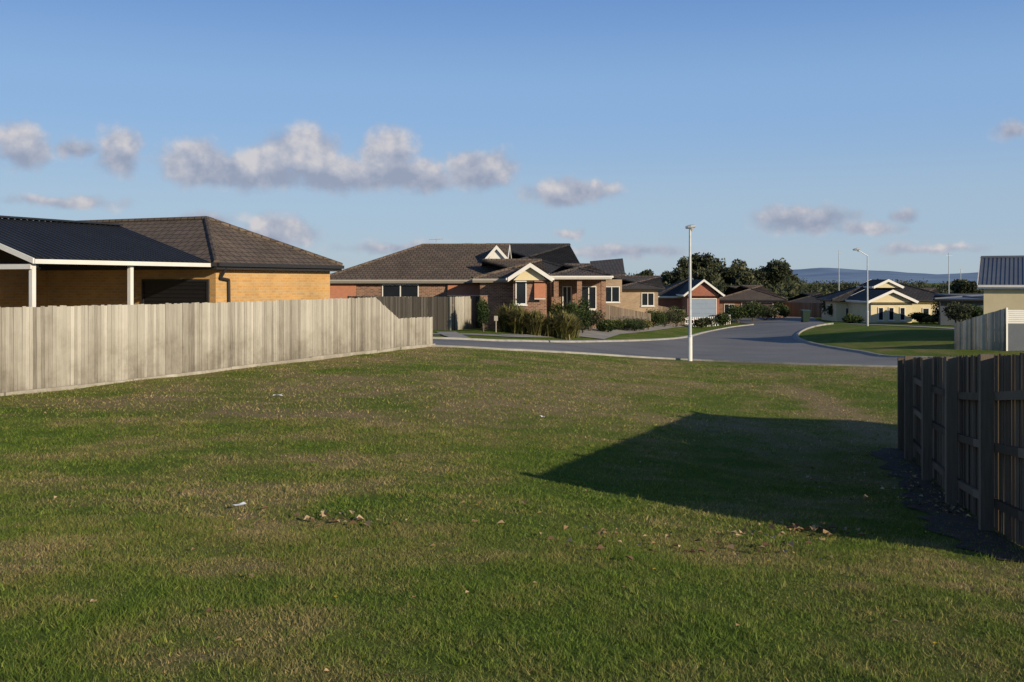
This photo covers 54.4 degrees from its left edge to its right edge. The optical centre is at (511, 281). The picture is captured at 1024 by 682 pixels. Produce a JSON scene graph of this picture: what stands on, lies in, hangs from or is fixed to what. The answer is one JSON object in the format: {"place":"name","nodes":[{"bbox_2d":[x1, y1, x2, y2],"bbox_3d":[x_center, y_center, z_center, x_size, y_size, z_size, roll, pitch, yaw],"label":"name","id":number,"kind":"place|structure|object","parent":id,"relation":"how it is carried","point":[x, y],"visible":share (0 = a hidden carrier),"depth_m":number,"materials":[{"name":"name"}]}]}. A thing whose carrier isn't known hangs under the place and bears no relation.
{"place":"outdoors","nodes":[
{"label":"outdoors","id":0,"kind":"place"},
{"bbox_2d":[438,332,469,337],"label":"driveway","id":1,"kind":"structure","parent":0,"point":[453,334],"depth_m":47.86,"materials":[{"name":"concrete"}]},
{"bbox_2d":[491,303,513,331],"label":"ornamental grass","id":2,"kind":"object","parent":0,"point":[504,325],"depth_m":52.71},
{"bbox_2d":[0,283,1023,681],"bbox_3d":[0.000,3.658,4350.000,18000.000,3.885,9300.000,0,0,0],"label":"ground","id":3,"kind":"structure","parent":0,"point":[916,339],"depth_m":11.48,"materials":[{"name":"plant"}]},
{"bbox_2d":[0,269,47,307],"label":"patio back wall","id":4,"kind":"structure","parent":3,"relation":"on","point":[14,287],"depth_m":31.75,"materials":[{"name":"brown brick"}]},
{"bbox_2d":[0,215,211,306],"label":"patio pergola","id":5,"kind":"object","parent":3,"relation":"on","point":[29,243],"visible":0.97,"depth_m":27.04,"materials":[{"name":"metal"}]},
{"bbox_2d":[48,269,329,358],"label":"walls","id":6,"kind":"structure","parent":3,"relation":"on","point":[85,287],"depth_m":31.83,"materials":[{"name":"yellow brick"}]},
{"bbox_2d":[142,279,209,353],"bbox_3d":[-10.296,1.065,30.409,2.640,2.270,0.060,0,0,24],"label":"roller","id":7,"kind":"object","parent":6,"relation":"attached to","point":[164,291],"visible":0.34,"depth_m":30.38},
{"bbox_2d":[36,216,343,270],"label":"roof","id":8,"kind":"structure","parent":6,"relation":"on","point":[218,244],"depth_m":32.62,"materials":[{"name":"brown tile"}]},
{"bbox_2d":[219,267,230,301],"bbox_3d":[-8.649,0.928,30.029,0.280,2.746,0.574,0,0,0],"label":"downpipe","id":9,"kind":"object","parent":6,"relation":"attached to","point":[221,277],"visible":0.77,"depth_m":30.19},
{"bbox_2d":[0,297,434,395],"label":"paling fence","id":10,"kind":"object","parent":3,"relation":"on","point":[53,348],"visible":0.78,"depth_m":24.90,"materials":[{"name":"wood"}]},
{"bbox_2d":[330,283,465,296],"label":"walls","id":11,"kind":"structure","parent":3,"relation":"on","point":[425,289],"depth_m":58.71,"materials":[{"name":"brown brick"}]},
{"bbox_2d":[382,284,418,296],"bbox_3d":[-6.585,0.597,58.706,2.285,0.863,0.120,0,0,3],"label":"window","id":12,"kind":"structure","parent":11,"relation":"attached to","point":[400,290],"depth_m":58.75,"materials":[{"name":"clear glass"}]},
{"bbox_2d":[330,243,511,282],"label":"roof","id":13,"kind":"structure","parent":11,"relation":"on","point":[441,263],"depth_m":60.22,"materials":[{"name":"brown tile"}]},
{"bbox_2d":[330,284,355,298],"bbox_3d":[-10.032,0.592,58.731,1.649,0.937,0.340,0,0,3],"label":"blind","id":14,"kind":"object","parent":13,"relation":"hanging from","point":[338,291],"visible":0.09,"depth_m":58.76,"materials":[{"name":"fabric"}]},
{"bbox_2d":[447,283,479,295],"bbox_3d":[-2.765,0.386,58.350,2.020,0.937,0.340,0,0,3],"label":"blind","id":15,"kind":"object","parent":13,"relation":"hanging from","point":[463,289],"visible":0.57,"depth_m":58.34,"materials":[{"name":"fabric"}]},
{"bbox_2d":[485,245,507,258],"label":"dutch gable","id":16,"kind":"structure","parent":13,"relation":"attached to","point":[496,252],"depth_m":60.50,"materials":[{"name":"paint"}]},
{"bbox_2d":[347,296,454,329],"bbox_3d":[-6.348,1.871,55.037,7.348,2.127,0.580,0,0,31],"label":"paling fence","id":17,"kind":"object","parent":3,"relation":"on","point":[437,309],"visible":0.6,"depth_m":54.09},
{"bbox_2d":[450,296,479,329],"bbox_3d":[-2.431,1.875,55.916,0.203,2.137,5.542,0,0,17],"label":"paling fence","id":18,"kind":"object","parent":3,"relation":"on","point":[466,317],"visible":0.7,"depth_m":54.94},
{"bbox_2d":[476,296,490,331],"bbox_3d":[-1.574,1.696,52.005,0.837,1.980,0.888,0,0,-37],"label":"shrub","id":19,"kind":"object","parent":3,"relation":"on","point":[483,313],"visible":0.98,"depth_m":51.81,"materials":[{"name":"green plant"}]},
{"bbox_2d":[480,282,512,328],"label":"bay walls","id":20,"kind":"structure","parent":3,"relation":"on","point":[496,294],"depth_m":55.50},
{"bbox_2d":[471,259,550,281],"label":"bay roof","id":21,"kind":"structure","parent":20,"relation":"on","point":[511,266],"depth_m":56.99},
{"bbox_2d":[14,411,1008,675],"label":"fallen leaves","id":22,"kind":"object","parent":3,"relation":"on","point":[790,527],"visible":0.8,"depth_m":9.28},
{"bbox_2d":[513,282,546,331],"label":"front wing walls","id":23,"kind":"structure","parent":3,"relation":"on","point":[534,305],"depth_m":54.00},
{"bbox_2d":[515,281,527,305],"bbox_3d":[0.491,0.644,53.934,0.704,1.363,0.120,0,0,0],"label":"window","id":24,"kind":"structure","parent":23,"relation":"attached to","point":[521,292],"depth_m":53.98,"materials":[{"name":"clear glass"}]},
{"bbox_2d":[534,281,545,299],"bbox_3d":[1.509,0.468,53.778,0.604,1.011,0.340,0,0,0],"label":"blind","id":25,"kind":"object","parent":23,"relation":"attached to","point":[539,290],"visible":1,"depth_m":53.79,"materials":[{"name":"fabric"}]},
{"bbox_2d":[523,309,551,335],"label":"ornamental grass","id":26,"kind":"object","parent":3,"relation":"on","point":[533,325],"depth_m":51.16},
{"bbox_2d":[547,282,549,313],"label":"walls","id":27,"kind":"structure","parent":3,"relation":"on","point":[548,294],"depth_m":68.00,"materials":[{"name":"brown brick"}]},
{"bbox_2d":[541,311,559,337],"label":"ornamental grass","id":28,"kind":"object","parent":3,"relation":"on","point":[550,332],"depth_m":51.15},
{"bbox_2d":[548,299,565,316],"bbox_3d":[2.570,1.915,56.560,1.297,2.037,1.168,0,0,0],"label":"shrub","id":29,"kind":"object","parent":3,"relation":"on","point":[554,309],"visible":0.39,"depth_m":56.44,"materials":[{"name":"green plant"}]},
{"bbox_2d":[433,324,694,337],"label":"footpath","id":30,"kind":"structure","parent":3,"relation":"on","point":[656,327],"depth_m":51.03,"materials":[{"name":"concrete"}]},
{"bbox_2d":[547,310,581,339],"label":"ornamental grass","id":31,"kind":"object","parent":3,"relation":"on","point":[564,326],"depth_m":50.66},
{"bbox_2d":[558,299,584,321],"bbox_3d":[3.269,1.921,56.221,1.826,2.147,1.509,0,0,0],"label":"shrub","id":32,"kind":"object","parent":3,"relation":"on","point":[570,307],"visible":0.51,"depth_m":56.01,"materials":[{"name":"green plant"}]},
{"bbox_2d":[568,314,583,337],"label":"ornamental grass","id":33,"kind":"object","parent":3,"relation":"on","point":[577,331],"depth_m":52.82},
{"bbox_2d":[550,279,605,327],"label":"porch walls and columns","id":34,"kind":"structure","parent":3,"relation":"on","point":[556,285],"depth_m":64.40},
{"bbox_2d":[562,286,571,306],"bbox_3d":[3.556,1.390,64.326,0.700,2.180,0.120,0,0,0],"label":"door","id":35,"kind":"structure","parent":34,"relation":"attached to","point":[566,293],"depth_m":64.37,"materials":[{"name":"white paint"}]},
{"bbox_2d":[549,263,613,278],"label":"porch roof","id":36,"kind":"structure","parent":34,"relation":"on","point":[576,271],"depth_m":62.29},
{"bbox_2d":[582,286,596,310],"bbox_3d":[4.956,1.090,64.326,1.100,1.580,0.120,0,0,0],"label":"window","id":37,"kind":"structure","parent":34,"relation":"attached to","point":[590,291],"depth_m":64.37,"materials":[{"name":"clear glass"}]},
{"bbox_2d":[577,294,592,332],"bbox_3d":[4.014,1.886,57.102,1.233,2.341,1.304,0,0,0],"label":"shrub","id":38,"kind":"object","parent":3,"relation":"on","point":[586,319],"visible":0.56,"depth_m":56.88,"materials":[{"name":"green plant"}]},
{"bbox_2d":[433,324,753,342],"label":"kerb","id":39,"kind":"structure","parent":3,"relation":"on","point":[557,341],"depth_m":49.11,"materials":[{"name":"concrete"}]},
{"bbox_2d":[585,309,605,330],"bbox_3d":[4.824,2.372,60.157,1.710,1.430,1.495,0,0,0],"label":"shrub","id":40,"kind":"object","parent":3,"relation":"on","point":[596,316],"visible":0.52,"depth_m":59.86,"materials":[{"name":"green plant"}]},
{"bbox_2d":[595,319,617,331],"bbox_3d":[5.824,2.733,61.065,1.289,0.932,1.340,0,0,28],"label":"shrub","id":41,"kind":"object","parent":3,"relation":"on","point":[608,325],"visible":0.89,"depth_m":60.78,"materials":[{"name":"green plant"}]},
{"bbox_2d":[590,258,624,307],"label":"skillion house","id":42,"kind":"structure","parent":3,"relation":"on","point":[614,267],"depth_m":80.30,"materials":[{"name":"beige brick"}]},
{"bbox_2d":[606,286,619,302],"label":"window","id":43,"kind":"structure","parent":42,"relation":"in","point":[612,292],"depth_m":80.27,"materials":[{"name":"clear glass"}]},
{"bbox_2d":[606,304,650,320],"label":"paling fence","id":44,"kind":"object","parent":3,"relation":"on","point":[612,311],"visible":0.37,"depth_m":72.27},
{"bbox_2d":[611,319,645,330],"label":"shrub","id":45,"kind":"object","parent":3,"relation":"on","point":[623,324],"visible":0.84,"depth_m":65.51,"materials":[{"name":"green plant"}]},
{"bbox_2d":[610,316,649,329],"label":"paling fence","id":46,"kind":"object","parent":3,"relation":"on","point":[624,317],"visible":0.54,"depth_m":68.71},
{"bbox_2d":[623,317,647,330],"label":"shrub","id":47,"kind":"object","parent":3,"relation":"on","point":[640,328],"visible":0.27,"depth_m":66.80,"materials":[{"name":"green plant"}]},
{"bbox_2d":[622,290,657,324],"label":"walls","id":48,"kind":"structure","parent":3,"relation":"on","point":[631,299],"depth_m":86.00,"materials":[{"name":"beige brick"}]},
{"bbox_2d":[612,276,664,289],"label":"roof","id":49,"kind":"structure","parent":48,"relation":"on","point":[641,282],"depth_m":87.35,"materials":[{"name":"tile"}]},
{"bbox_2d":[641,293,654,306],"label":"window","id":50,"kind":"structure","parent":48,"relation":"attached to","point":[647,299],"depth_m":85.98,"materials":[{"name":"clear glass"}]},
{"bbox_2d":[635,269,653,275],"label":"eucalyptus tree","id":51,"kind":"object","parent":3,"relation":"on","point":[647,272],"visible":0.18,"depth_m":213.76,"materials":[{"name":"green plant"}]},
{"bbox_2d":[645,309,667,326],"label":"shrub","id":52,"kind":"object","parent":3,"relation":"on","point":[656,318],"visible":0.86,"depth_m":77.68,"materials":[{"name":"green plant"}]},
{"bbox_2d":[658,298,680,308],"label":"walls","id":53,"kind":"structure","parent":3,"relation":"on","point":[670,302],"depth_m":104.00,"materials":[{"name":"red brick"}]},
{"bbox_2d":[658,278,692,297],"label":"roof","id":54,"kind":"structure","parent":53,"relation":"on","point":[671,290],"depth_m":105.05,"materials":[{"name":"grey tile"}]},
{"bbox_2d":[659,310,679,326],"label":"shrub","id":55,"kind":"object","parent":3,"relation":"on","point":[670,315],"visible":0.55,"depth_m":81.65,"materials":[{"name":"green plant"}]},
{"bbox_2d":[658,306,684,325],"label":"paling fence","id":56,"kind":"object","parent":3,"relation":"on","point":[665,311],"visible":0.19,"depth_m":91.07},
{"bbox_2d":[660,266,688,284],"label":"eucalyptus tree","id":57,"kind":"object","parent":3,"relation":"on","point":[674,275],"visible":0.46,"depth_m":228.72,"materials":[{"name":"green plant"}]},
{"bbox_2d":[665,306,687,327],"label":"shrub","id":58,"kind":"object","parent":3,"relation":"on","point":[681,313],"visible":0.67,"depth_m":85.81,"materials":[{"name":"green plant"}]},
{"bbox_2d":[685,225,695,360],"bbox_3d":[7.404,0.566,41.230,0.432,5.847,0.234,0,0,0],"label":"street lamp","id":59,"kind":"object","parent":3,"relation":"on","point":[690,228],"visible":0.96,"depth_m":41.18,"materials":[{"name":"metal"}]},
{"bbox_2d":[676,252,718,273],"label":"eucalyptus tree","id":60,"kind":"object","parent":3,"relation":"on","point":[705,261],"visible":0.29,"depth_m":238.24,"materials":[{"name":"green plant"}]},
{"bbox_2d":[681,296,718,322],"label":"front wing walls","id":61,"kind":"structure","parent":3,"relation":"on","point":[684,303],"depth_m":100.46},
{"bbox_2d":[676,279,724,296],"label":"front wing roof","id":62,"kind":"structure","parent":61,"relation":"on","point":[702,287],"depth_m":100.00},
{"bbox_2d":[692,298,716,317],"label":"garage door","id":63,"kind":"structure","parent":61,"relation":"attached to","point":[704,307],"depth_m":99.96,"materials":[{"name":"white paint"}]},
{"bbox_2d":[692,317,716,327],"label":"shrub","id":64,"kind":"object","parent":3,"relation":"on","point":[702,322],"visible":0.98,"depth_m":89.72,"materials":[{"name":"green plant"}]},
{"bbox_2d":[688,266,724,286],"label":"eucalyptus tree","id":65,"kind":"object","parent":3,"relation":"on","point":[707,274],"visible":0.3,"depth_m":217.53,"materials":[{"name":"green plant"}]},
{"bbox_2d":[713,312,731,324],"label":"shrub","id":66,"kind":"object","parent":3,"relation":"on","point":[723,318],"visible":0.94,"depth_m":93.74,"materials":[{"name":"green plant"}]},
{"bbox_2d":[715,265,737,285],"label":"eucalyptus tree","id":67,"kind":"object","parent":3,"relation":"on","point":[728,274],"visible":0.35,"depth_m":225.54,"materials":[{"name":"green plant"}]},
{"bbox_2d":[724,304,749,322],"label":"shrub","id":68,"kind":"object","parent":3,"relation":"on","point":[737,313],"visible":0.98,"depth_m":95.58,"materials":[{"name":"green plant"}]},
{"bbox_2d":[729,258,752,273],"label":"eucalyptus tree","id":69,"kind":"object","parent":3,"relation":"on","point":[740,265],"visible":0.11,"depth_m":232.74,"materials":[{"name":"green plant"}]},
{"bbox_2d":[733,270,767,288],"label":"eucalyptus tree","id":70,"kind":"object","parent":3,"relation":"on","point":[744,277],"visible":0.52,"depth_m":219.89,"materials":[{"name":"green plant"}]},
{"bbox_2d":[719,302,782,317],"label":"walls","id":71,"kind":"structure","parent":3,"relation":"on","point":[721,307],"depth_m":107.75,"materials":[{"name":"brown brick"}]},
{"bbox_2d":[719,285,787,301],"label":"roof","id":72,"kind":"structure","parent":71,"relation":"on","point":[750,293],"depth_m":108.12,"materials":[{"name":"brown tile"}]},
{"bbox_2d":[741,302,772,317],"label":"garage","id":73,"kind":"structure","parent":71,"relation":"attached to","point":[768,304],"depth_m":106.84,"materials":[{"name":"white paint"}]},
{"bbox_2d":[741,300,768,320],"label":"shrub","id":74,"kind":"object","parent":3,"relation":"on","point":[753,312],"visible":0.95,"depth_m":95.70,"materials":[{"name":"green plant"}]},
{"bbox_2d":[755,304,780,319],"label":"shrub","id":75,"kind":"object","parent":3,"relation":"on","point":[772,312],"visible":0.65,"depth_m":97.60,"materials":[{"name":"green plant"}]},
{"bbox_2d":[758,257,793,291],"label":"eucalyptus tree","id":76,"kind":"object","parent":3,"relation":"on","point":[777,271],"visible":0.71,"depth_m":222.38,"materials":[{"name":"green plant"}]},
{"bbox_2d":[772,302,790,317],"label":"shrub","id":77,"kind":"object","parent":3,"relation":"on","point":[781,307],"visible":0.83,"depth_m":103.72,"materials":[{"name":"green plant"}]},
{"bbox_2d":[780,274,801,296],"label":"eucalyptus tree","id":78,"kind":"object","parent":3,"relation":"on","point":[794,277],"visible":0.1,"depth_m":237.79,"materials":[{"name":"green plant"}]},
{"bbox_2d":[783,302,821,317],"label":"paling fence","id":79,"kind":"object","parent":3,"relation":"on","point":[795,308],"visible":0.54,"depth_m":109.13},
{"bbox_2d":[625,272,983,298],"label":"distant trees","id":80,"kind":"object","parent":3,"relation":"on","point":[827,289],"visible":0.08,"depth_m":316.09,"materials":[{"name":"green plant"}]},
{"bbox_2d":[787,293,821,302],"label":"roof","id":81,"kind":"structure","parent":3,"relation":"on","point":[807,297],"depth_m":123.60,"materials":[{"name":"tile"}]},
{"bbox_2d":[842,313,864,323],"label":"shrub","id":82,"kind":"object","parent":3,"relation":"on","point":[851,318],"visible":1,"depth_m":81.79,"materials":[{"name":"green plant"}]},
{"bbox_2d":[853,248,868,325],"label":"street lamp","id":83,"kind":"object","parent":3,"relation":"on","point":[867,311],"visible":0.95,"depth_m":71.95,"materials":[{"name":"metal"}]},
{"bbox_2d":[793,323,933,357],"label":"kerb","id":84,"kind":"structure","parent":3,"relation":"on","point":[796,337],"depth_m":50.92,"materials":[{"name":"concrete"}]},
{"bbox_2d":[822,301,936,321],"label":"walls","id":85,"kind":"structure","parent":3,"relation":"on","point":[838,312],"depth_m":91.93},
{"bbox_2d":[815,282,939,301],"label":"roof","id":86,"kind":"structure","parent":85,"relation":"on","point":[919,294],"depth_m":92.84,"materials":[{"name":"grey tile"}]},
{"bbox_2d":[856,279,903,288],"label":"gable","id":87,"kind":"structure","parent":86,"relation":"on","point":[882,284],"depth_m":92.00,"materials":[{"name":"grey tile"}]},
{"bbox_2d":[848,302,911,322],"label":"front wing walls","id":88,"kind":"structure","parent":3,"relation":"on","point":[857,309],"depth_m":86.00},
{"bbox_2d":[878,307,883,320],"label":"window","id":89,"kind":"structure","parent":88,"relation":"attached to","point":[880,313],"depth_m":85.98,"materials":[{"name":"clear glass"}]},
{"bbox_2d":[845,289,918,303],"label":"front wing roof","id":90,"kind":"structure","parent":88,"relation":"on","point":[874,295],"depth_m":86.00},
{"bbox_2d":[888,307,893,320],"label":"window","id":91,"kind":"structure","parent":88,"relation":"attached to","point":[890,313],"depth_m":85.98,"materials":[{"name":"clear glass"}]},
{"bbox_2d":[908,312,930,322],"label":"shrub","id":92,"kind":"object","parent":3,"relation":"on","point":[917,316],"visible":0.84,"depth_m":82.74,"materials":[{"name":"green plant"}]},
{"bbox_2d":[921,315,937,323],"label":"shrub","id":93,"kind":"object","parent":3,"relation":"on","point":[926,319],"visible":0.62,"depth_m":81.80,"materials":[{"name":"green plant"}]},
{"bbox_2d":[931,302,938,323],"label":"garden tree","id":94,"kind":"object","parent":3,"relation":"on","point":[936,311],"visible":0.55,"depth_m":79.92,"materials":[{"name":"green plant"}]},
{"bbox_2d":[869,448,1023,561],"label":"bark mulch","id":95,"kind":"object","parent":3,"relation":"on","point":[894,465],"visible":0.86,"depth_m":11.91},
{"bbox_2d":[931,294,983,324],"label":"brick house","id":96,"kind":"structure","parent":3,"relation":"on","point":[969,299],"depth_m":75.84,"materials":[{"name":"grey metal"}]},
{"bbox_2d":[942,301,975,322],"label":"shrub","id":97,"kind":"object","parent":3,"relation":"on","point":[954,311],"visible":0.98,"depth_m":71.53,"materials":[{"name":"green plant"}]},
{"bbox_2d":[897,353,1023,546],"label":"paling fence","id":98,"kind":"object","parent":3,"relation":"on","point":[960,428],"visible":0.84,"depth_m":12.33,"materials":[{"name":"wood"}]},
{"bbox_2d":[950,279,976,293],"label":"eucalyptus tree","id":99,"kind":"object","parent":3,"relation":"on","point":[962,286],"visible":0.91,"depth_m":258.08,"materials":[{"name":"green plant"}]},
{"bbox_2d":[963,304,983,319],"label":"shrub","id":100,"kind":"object","parent":3,"relation":"on","point":[978,311],"visible":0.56,"depth_m":71.44,"materials":[{"name":"green plant"}]},
{"bbox_2d":[954,308,1004,350],"bbox_3d":[21.988,2.394,46.789,2.314,2.296,0.202,0,0,43],"label":"paling fence","id":101,"kind":"object","parent":3,"relation":"on","point":[985,331],"visible":0.98,"depth_m":46.62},
{"bbox_2d":[984,289,1023,323],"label":"walls","id":102,"kind":"structure","parent":3,"relation":"on","point":[1001,299],"depth_m":49.55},
{"bbox_2d":[977,255,1023,288],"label":"roof","id":103,"kind":"structure","parent":102,"relation":"on","point":[1002,286],"depth_m":51.00,"materials":[{"name":"grey metal"}]},
{"bbox_2d":[979,257,1023,284],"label":"roof ribs","id":104,"kind":"object","parent":103,"relation":"attached to","point":[1001,271],"visible":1,"depth_m":51.09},
{"bbox_2d":[1005,308,1023,350],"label":"steel screen fence","id":105,"kind":"object","parent":3,"relation":"on","point":[1014,337],"visible":0.85,"depth_m":45.87,"materials":[{"name":"metal"}]},
{"bbox_2d":[0,0,1023,275],"label":"sky","id":106,"kind":"structure","parent":0,"point":[351,133],"materials":[{"name":"blue"}]},
{"bbox_2d":[503,305,530,333],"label":"ornamental grass","id":107,"kind":"object","parent":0,"point":[517,317],"depth_m":51.65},
{"bbox_2d":[506,263,553,281],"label":"front wing roof","id":108,"kind":"structure","parent":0,"point":[529,271],"depth_m":54.00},
{"bbox_2d":[486,243,579,273],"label":"roof","id":109,"kind":"structure","parent":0,"point":[554,256],"depth_m":72.42,"materials":[{"name":"grey tile"}]},
{"bbox_2d":[577,327,630,338],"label":"driveway","id":110,"kind":"structure","parent":0,"point":[595,333],"depth_m":58.75,"materials":[{"name":"concrete"}]},
{"bbox_2d":[433,316,896,364],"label":"asphalt road","id":111,"kind":"structure","parent":0,"point":[767,340],"depth_m":49.56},
{"bbox_2d":[431,345,896,366],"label":"kerb","id":112,"kind":"structure","parent":111,"relation":"on","point":[533,350],"depth_m":38.92,"materials":[{"name":"concrete"}]},
{"bbox_2d":[801,310,810,321],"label":"wheelie bin","id":113,"kind":"object","parent":111,"relation":"on","point":[805,315],"visible":0.94,"depth_m":87.69,"materials":[{"name":"plastic"}]},
{"bbox_2d":[792,268,977,282],"bbox_3d":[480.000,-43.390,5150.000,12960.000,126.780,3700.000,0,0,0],"label":"hills","id":114,"kind":"structure","parent":0,"point":[832,274],"depth_m":3957.02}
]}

